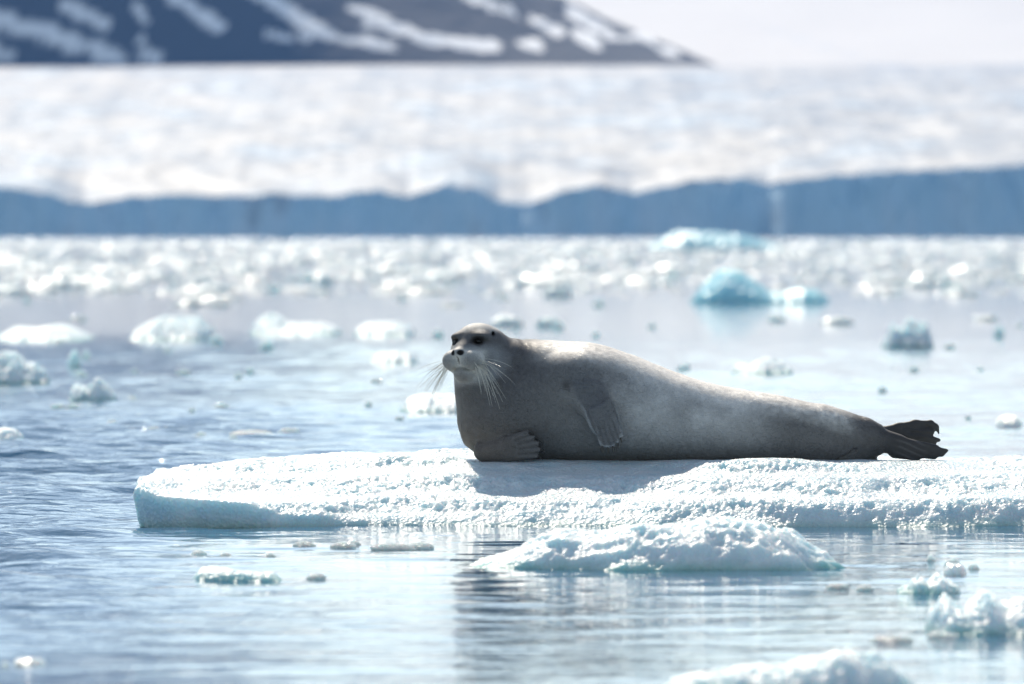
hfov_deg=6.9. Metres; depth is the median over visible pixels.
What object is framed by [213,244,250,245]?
drift ice
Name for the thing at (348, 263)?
drift ice
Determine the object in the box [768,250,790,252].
drift ice
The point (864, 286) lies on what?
drift ice
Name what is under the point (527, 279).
drift ice
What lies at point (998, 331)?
ice chunk
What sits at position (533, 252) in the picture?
drift ice
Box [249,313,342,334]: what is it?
ice chunk
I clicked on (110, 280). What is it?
drift ice
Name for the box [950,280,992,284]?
drift ice
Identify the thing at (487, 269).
drift ice
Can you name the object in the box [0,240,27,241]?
drift ice
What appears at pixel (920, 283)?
drift ice
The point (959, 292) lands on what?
drift ice
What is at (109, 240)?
drift ice
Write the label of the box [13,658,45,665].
ice chunk
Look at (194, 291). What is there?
drift ice
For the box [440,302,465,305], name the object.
drift ice
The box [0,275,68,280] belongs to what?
drift ice
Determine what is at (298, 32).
mountain
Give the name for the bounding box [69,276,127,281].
drift ice
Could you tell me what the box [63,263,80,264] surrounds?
drift ice
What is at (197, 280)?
drift ice
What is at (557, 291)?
drift ice
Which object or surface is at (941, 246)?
drift ice
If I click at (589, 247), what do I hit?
drift ice
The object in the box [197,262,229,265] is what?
drift ice
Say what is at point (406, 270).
drift ice
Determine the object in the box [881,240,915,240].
drift ice
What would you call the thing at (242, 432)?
ice chunk
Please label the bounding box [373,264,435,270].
drift ice
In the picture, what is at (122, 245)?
drift ice
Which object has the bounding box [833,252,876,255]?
drift ice
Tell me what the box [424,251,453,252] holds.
drift ice
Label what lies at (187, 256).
drift ice
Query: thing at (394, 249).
drift ice
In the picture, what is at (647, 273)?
drift ice
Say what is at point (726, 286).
blue iceberg
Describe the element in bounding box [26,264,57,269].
drift ice
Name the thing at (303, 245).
drift ice
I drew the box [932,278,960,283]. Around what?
drift ice
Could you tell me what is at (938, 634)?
ice chunk
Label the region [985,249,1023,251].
drift ice
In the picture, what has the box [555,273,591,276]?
drift ice
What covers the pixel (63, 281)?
drift ice
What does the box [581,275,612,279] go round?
drift ice
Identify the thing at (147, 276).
drift ice
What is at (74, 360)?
ice chunk
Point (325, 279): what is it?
drift ice
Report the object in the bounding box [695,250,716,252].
drift ice
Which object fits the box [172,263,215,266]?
drift ice
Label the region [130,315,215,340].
ice chunk
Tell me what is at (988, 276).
drift ice
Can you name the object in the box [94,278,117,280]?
drift ice
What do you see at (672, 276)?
ice chunk
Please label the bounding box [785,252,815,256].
drift ice
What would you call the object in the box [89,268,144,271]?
drift ice
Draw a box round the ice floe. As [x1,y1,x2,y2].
[133,448,1023,528]
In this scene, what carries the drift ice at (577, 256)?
on the water
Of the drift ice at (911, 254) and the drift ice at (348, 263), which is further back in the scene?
the drift ice at (911, 254)
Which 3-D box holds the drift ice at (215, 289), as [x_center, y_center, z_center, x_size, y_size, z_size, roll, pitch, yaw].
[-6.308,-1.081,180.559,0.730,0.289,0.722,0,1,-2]
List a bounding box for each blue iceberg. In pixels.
[647,231,782,248]
[690,269,828,302]
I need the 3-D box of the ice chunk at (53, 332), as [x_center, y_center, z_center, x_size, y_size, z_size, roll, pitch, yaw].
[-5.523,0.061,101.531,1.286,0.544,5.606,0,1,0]
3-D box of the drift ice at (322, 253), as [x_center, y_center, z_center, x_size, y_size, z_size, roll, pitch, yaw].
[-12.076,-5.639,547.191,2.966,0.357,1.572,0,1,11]
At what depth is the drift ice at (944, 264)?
347.72 m
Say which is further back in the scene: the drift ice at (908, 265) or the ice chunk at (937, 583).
the drift ice at (908, 265)
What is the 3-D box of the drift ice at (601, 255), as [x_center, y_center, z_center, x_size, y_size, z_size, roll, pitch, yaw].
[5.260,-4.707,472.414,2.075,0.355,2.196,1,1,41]
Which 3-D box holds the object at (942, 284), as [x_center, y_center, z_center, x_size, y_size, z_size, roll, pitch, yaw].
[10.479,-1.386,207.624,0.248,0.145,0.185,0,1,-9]
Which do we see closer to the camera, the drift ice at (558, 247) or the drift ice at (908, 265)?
the drift ice at (908, 265)
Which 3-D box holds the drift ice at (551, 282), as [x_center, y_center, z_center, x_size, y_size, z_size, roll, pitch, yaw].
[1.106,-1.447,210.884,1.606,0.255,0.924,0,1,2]
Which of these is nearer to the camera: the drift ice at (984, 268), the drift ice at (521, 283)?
the drift ice at (521, 283)
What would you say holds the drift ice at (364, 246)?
on the water
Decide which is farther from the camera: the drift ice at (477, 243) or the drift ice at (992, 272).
the drift ice at (477, 243)
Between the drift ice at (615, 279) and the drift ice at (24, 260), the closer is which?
the drift ice at (615, 279)
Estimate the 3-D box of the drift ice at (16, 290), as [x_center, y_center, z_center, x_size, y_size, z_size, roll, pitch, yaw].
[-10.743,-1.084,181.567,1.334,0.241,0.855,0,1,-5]
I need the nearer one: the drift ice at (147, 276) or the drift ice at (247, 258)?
the drift ice at (147, 276)
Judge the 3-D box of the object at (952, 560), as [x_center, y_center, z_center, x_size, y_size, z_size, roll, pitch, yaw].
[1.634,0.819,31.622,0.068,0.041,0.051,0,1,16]
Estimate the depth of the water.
36.09 m
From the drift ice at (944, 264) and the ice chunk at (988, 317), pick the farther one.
the drift ice at (944, 264)
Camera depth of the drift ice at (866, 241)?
1638.12 m
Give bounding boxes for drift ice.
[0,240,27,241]
[0,253,43,256]
[0,260,35,265]
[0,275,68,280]
[0,285,34,293]
[12,266,38,270]
[13,258,32,262]
[21,270,60,271]
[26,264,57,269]
[28,283,69,289]
[28,288,50,292]
[39,278,73,286]
[44,270,96,275]
[53,264,69,267]
[57,266,102,268]
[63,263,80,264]
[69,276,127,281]
[69,280,86,286]
[70,264,105,266]
[81,248,135,249]
[81,284,144,289]
[89,265,127,267]
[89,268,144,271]
[89,279,129,283]
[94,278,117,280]
[98,240,123,241]
[101,245,137,246]
[103,243,138,244]
[124,265,138,267]
[124,273,174,278]
[132,258,181,259]
[137,266,159,268]
[141,256,179,258]
[146,248,183,249]
[169,298,230,304]
[171,289,197,293]
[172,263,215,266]
[173,256,209,257]
[178,285,206,289]
[183,294,242,297]
[184,277,202,282]
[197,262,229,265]
[197,284,230,293]
[211,255,245,256]
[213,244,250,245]
[223,272,256,274]
[226,268,240,272]
[227,286,268,289]
[231,257,283,259]
[233,265,255,272]
[237,277,271,279]
[238,283,266,285]
[279,253,301,254]
[281,256,310,261]
[281,287,330,290]
[292,245,316,246]
[302,251,337,254]
[309,272,337,275]
[315,260,342,263]
[315,275,362,278]
[317,274,332,283]
[337,262,360,265]
[343,240,393,241]
[348,263,372,269]
[355,245,373,247]
[363,247,403,249]
[372,291,404,293]
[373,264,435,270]
[373,282,406,287]
[376,249,411,250]
[380,278,441,287]
[384,253,440,258]
[388,268,430,272]
[396,287,455,292]
[404,248,430,250]
[420,270,479,273]
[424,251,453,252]
[426,272,464,280]
[439,263,508,267]
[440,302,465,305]
[443,280,457,283]
[461,242,497,244]
[469,252,514,255]
[471,259,531,260]
[478,265,506,268]
[481,267,523,270]
[496,260,522,262]
[503,280,526,286]
[504,252,538,254]
[518,252,553,253]
[518,274,581,283]
[526,278,587,285]
[530,244,551,245]
[536,266,573,272]
[541,246,572,247]
[542,286,572,295]
[545,254,590,257]
[550,263,605,270]
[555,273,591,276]
[560,250,609,253]
[577,242,623,243]
[580,246,596,248]
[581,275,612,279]
[590,254,624,257]
[598,277,632,280]
[602,261,631,262]
[611,248,643,249]
[619,269,634,272]
[622,278,669,282]
[627,280,662,284]
[639,271,655,275]
[649,264,706,270]
[650,252,675,253]
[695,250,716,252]
[760,255,793,257]
[763,248,806,248]
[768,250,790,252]
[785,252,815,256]
[817,264,874,265]
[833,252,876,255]
[849,285,906,287]
[853,241,875,242]
[860,258,907,263]
[861,275,914,282]
[869,283,903,285]
[872,286,906,289]
[876,241,913,242]
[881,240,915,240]
[896,264,914,266]
[901,253,931,255]
[906,278,936,287]
[911,272,962,279]
[927,245,955,246]
[929,263,950,265]
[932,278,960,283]
[945,289,977,295]
[946,265,1009,272]
[947,269,987,274]
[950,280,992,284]
[975,275,1004,277]
[979,247,1006,249]
[983,271,1022,273]
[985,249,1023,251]
[1004,274,1023,282]
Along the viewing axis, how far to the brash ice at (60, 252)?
450.93 m
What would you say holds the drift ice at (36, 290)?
on the water
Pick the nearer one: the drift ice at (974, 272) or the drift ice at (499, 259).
the drift ice at (974, 272)
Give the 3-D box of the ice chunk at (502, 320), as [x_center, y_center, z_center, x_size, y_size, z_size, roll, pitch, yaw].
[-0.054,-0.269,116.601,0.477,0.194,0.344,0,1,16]
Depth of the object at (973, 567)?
31.25 m
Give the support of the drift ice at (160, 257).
on the water
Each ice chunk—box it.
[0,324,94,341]
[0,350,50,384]
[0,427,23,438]
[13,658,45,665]
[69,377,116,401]
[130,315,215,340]
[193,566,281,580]
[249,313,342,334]
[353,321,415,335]
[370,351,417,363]
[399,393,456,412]
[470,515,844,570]
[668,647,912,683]
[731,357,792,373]
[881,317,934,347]
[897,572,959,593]
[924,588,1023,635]
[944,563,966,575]
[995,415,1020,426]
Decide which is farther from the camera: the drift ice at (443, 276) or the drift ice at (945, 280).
the drift ice at (443, 276)
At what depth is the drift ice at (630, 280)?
221.41 m
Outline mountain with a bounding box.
[0,0,717,65]
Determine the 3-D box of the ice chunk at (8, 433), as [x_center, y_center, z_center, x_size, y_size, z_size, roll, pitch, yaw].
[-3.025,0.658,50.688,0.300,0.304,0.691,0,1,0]
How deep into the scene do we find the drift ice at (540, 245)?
1026.50 m
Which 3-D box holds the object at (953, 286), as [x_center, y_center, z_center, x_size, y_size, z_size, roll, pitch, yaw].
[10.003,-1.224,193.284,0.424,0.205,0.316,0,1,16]
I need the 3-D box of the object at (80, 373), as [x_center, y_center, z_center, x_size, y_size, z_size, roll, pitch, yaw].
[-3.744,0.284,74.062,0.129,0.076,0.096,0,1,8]
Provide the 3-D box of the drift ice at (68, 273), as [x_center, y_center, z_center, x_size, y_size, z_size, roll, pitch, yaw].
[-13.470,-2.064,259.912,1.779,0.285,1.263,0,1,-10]
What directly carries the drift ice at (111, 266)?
on the water
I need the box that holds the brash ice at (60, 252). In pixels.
[0,238,1023,296]
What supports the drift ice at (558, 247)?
on the water
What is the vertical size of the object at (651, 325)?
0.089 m
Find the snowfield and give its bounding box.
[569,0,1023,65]
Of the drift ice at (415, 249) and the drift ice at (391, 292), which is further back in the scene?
the drift ice at (415, 249)
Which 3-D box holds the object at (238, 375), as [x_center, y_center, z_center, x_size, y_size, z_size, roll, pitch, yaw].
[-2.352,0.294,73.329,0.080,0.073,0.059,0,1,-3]
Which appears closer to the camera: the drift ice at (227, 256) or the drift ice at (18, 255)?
the drift ice at (227, 256)
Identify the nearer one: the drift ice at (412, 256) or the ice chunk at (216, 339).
the ice chunk at (216, 339)
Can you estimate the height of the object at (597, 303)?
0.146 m
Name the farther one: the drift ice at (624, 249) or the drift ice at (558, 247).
the drift ice at (558, 247)
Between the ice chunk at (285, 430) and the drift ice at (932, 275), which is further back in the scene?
the drift ice at (932, 275)
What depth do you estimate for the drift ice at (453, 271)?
279.36 m
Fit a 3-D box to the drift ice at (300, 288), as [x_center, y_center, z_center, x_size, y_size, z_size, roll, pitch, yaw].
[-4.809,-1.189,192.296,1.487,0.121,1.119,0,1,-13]
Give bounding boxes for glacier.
[0,64,1023,238]
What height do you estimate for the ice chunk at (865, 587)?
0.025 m
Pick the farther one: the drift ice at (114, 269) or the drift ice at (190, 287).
the drift ice at (114, 269)
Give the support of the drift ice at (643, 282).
on the water
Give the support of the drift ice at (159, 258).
on the water
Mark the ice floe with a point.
(448, 486)
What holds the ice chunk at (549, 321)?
on the water
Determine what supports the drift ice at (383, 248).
on the water
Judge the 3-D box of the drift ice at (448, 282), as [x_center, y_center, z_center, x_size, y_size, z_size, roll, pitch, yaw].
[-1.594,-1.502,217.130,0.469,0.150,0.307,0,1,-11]
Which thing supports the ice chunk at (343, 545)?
on the water
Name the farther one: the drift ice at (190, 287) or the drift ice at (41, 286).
the drift ice at (41, 286)
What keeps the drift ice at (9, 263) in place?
on the water
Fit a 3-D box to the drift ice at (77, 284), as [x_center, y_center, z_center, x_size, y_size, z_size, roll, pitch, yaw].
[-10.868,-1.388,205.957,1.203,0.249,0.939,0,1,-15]
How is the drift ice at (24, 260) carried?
on the water
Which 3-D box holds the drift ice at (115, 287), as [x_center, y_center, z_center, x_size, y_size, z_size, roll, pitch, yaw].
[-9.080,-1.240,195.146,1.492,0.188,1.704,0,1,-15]
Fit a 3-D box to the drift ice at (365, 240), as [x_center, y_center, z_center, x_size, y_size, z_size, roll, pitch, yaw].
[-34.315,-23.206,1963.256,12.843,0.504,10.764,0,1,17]
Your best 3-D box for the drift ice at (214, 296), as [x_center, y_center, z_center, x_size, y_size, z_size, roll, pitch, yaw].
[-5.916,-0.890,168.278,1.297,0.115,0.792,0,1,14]
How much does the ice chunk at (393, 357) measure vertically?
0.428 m
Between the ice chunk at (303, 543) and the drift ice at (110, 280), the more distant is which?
the drift ice at (110, 280)
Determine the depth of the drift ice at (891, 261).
382.25 m
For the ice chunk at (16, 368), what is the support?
on the water
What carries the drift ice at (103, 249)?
on the water
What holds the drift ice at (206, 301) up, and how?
on the water
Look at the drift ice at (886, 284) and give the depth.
201.57 m
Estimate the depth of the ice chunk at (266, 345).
91.68 m
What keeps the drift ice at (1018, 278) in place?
on the water
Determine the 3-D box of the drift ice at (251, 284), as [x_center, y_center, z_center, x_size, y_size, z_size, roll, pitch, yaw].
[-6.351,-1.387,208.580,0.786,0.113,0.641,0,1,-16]
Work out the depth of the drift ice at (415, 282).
203.68 m
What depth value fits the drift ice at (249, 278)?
236.33 m
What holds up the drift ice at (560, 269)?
on the water
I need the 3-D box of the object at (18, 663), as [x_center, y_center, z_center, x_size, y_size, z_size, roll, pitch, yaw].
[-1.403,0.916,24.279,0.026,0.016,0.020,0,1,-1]
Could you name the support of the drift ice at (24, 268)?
on the water
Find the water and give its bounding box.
[0,239,1023,683]
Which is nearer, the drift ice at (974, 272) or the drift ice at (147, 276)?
the drift ice at (147, 276)
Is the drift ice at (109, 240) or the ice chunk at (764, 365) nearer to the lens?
the ice chunk at (764, 365)
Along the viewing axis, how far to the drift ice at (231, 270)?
280.83 m
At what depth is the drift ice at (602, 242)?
1298.44 m
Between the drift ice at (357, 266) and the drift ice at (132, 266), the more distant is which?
the drift ice at (132, 266)
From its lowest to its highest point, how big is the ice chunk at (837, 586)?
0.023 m
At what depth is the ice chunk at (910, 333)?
93.43 m
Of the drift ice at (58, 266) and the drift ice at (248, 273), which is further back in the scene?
the drift ice at (58, 266)
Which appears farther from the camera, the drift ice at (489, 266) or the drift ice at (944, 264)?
the drift ice at (944, 264)
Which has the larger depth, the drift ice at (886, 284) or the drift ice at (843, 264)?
the drift ice at (843, 264)
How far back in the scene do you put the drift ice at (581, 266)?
302.87 m
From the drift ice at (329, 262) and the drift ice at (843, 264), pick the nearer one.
the drift ice at (843, 264)
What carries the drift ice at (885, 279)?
on the water
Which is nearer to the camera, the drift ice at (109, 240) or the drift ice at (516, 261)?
the drift ice at (516, 261)
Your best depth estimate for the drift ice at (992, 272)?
275.23 m
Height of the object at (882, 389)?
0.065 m
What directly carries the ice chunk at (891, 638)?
on the water
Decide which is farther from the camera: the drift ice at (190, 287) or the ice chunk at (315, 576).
the drift ice at (190, 287)
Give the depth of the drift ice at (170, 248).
787.33 m
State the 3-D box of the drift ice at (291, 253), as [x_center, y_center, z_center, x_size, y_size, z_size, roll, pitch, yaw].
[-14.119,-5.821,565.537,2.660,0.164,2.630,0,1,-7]
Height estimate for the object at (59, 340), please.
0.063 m
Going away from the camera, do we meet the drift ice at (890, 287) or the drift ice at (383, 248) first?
the drift ice at (890, 287)
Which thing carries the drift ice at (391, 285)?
on the water
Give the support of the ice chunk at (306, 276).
on the water
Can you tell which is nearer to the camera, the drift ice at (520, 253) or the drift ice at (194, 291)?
the drift ice at (194, 291)
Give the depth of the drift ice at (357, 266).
313.18 m
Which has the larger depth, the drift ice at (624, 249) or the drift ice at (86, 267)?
the drift ice at (624, 249)
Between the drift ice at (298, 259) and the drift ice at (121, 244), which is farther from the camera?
the drift ice at (121, 244)
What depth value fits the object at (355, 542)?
33.70 m
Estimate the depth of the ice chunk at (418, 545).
33.40 m
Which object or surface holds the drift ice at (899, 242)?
on the water
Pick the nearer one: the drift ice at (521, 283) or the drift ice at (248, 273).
the drift ice at (521, 283)
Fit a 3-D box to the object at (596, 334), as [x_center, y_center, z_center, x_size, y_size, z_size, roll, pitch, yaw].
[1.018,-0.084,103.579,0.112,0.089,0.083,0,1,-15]
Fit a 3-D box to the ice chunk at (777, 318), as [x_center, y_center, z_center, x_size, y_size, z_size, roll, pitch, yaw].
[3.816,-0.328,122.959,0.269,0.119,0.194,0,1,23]
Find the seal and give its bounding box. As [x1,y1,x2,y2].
[414,323,947,461]
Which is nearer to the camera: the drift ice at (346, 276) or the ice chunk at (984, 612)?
the ice chunk at (984, 612)
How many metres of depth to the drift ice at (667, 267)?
298.96 m
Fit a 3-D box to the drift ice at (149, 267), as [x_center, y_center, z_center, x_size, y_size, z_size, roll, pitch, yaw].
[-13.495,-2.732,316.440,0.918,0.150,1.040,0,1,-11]
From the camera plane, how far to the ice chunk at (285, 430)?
52.77 m
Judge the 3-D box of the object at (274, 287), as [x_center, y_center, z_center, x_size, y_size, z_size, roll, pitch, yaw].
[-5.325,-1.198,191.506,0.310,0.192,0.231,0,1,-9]
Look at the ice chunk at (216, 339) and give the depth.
96.42 m
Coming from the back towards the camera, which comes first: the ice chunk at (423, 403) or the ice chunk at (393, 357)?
the ice chunk at (393, 357)
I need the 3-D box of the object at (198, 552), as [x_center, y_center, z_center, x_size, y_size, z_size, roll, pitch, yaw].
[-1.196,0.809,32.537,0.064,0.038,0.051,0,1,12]
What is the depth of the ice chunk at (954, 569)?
30.63 m
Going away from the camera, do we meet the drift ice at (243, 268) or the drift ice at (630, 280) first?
the drift ice at (630, 280)
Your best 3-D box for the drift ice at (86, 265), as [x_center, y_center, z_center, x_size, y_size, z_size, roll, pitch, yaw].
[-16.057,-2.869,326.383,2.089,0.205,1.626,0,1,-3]
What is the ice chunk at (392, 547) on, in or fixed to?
on the water
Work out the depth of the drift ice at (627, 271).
279.16 m
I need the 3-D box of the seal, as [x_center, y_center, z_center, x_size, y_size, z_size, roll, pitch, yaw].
[0.731,0.236,36.934,2.314,0.641,0.727,0,1,0]
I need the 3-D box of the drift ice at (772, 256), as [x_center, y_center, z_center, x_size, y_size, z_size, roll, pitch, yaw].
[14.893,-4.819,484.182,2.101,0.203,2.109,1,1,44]
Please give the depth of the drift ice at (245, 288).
192.84 m
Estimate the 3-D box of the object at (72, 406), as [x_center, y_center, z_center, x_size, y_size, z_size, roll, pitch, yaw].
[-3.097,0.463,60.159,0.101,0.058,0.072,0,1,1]
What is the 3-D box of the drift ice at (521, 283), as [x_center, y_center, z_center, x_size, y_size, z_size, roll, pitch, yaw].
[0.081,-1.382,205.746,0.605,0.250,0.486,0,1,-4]
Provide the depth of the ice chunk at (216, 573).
30.17 m
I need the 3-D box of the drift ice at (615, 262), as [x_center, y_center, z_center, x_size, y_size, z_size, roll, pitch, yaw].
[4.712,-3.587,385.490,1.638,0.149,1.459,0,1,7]
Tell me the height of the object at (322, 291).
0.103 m
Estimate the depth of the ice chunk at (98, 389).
62.98 m
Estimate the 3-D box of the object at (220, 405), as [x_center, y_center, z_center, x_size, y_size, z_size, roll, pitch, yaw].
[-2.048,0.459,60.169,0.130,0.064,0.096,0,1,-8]
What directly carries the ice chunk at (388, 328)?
on the water
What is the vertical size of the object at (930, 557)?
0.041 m
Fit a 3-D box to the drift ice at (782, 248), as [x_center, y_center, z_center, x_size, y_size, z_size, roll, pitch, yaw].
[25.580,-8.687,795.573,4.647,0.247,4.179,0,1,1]
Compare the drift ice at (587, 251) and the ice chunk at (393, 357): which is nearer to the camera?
the ice chunk at (393, 357)
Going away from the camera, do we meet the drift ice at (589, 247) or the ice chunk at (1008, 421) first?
the ice chunk at (1008, 421)
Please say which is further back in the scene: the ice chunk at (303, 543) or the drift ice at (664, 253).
the drift ice at (664, 253)
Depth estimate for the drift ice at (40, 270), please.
290.62 m
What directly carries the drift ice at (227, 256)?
on the water
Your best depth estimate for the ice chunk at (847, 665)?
22.64 m
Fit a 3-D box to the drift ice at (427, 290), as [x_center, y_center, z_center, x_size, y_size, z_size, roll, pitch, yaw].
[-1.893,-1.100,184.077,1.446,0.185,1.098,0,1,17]
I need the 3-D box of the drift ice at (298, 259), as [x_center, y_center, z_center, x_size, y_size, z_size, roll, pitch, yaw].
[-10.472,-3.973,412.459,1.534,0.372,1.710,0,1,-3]
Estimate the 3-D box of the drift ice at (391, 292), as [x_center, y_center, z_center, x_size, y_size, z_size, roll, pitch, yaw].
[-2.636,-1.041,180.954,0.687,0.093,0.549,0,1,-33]
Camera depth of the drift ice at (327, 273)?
263.33 m

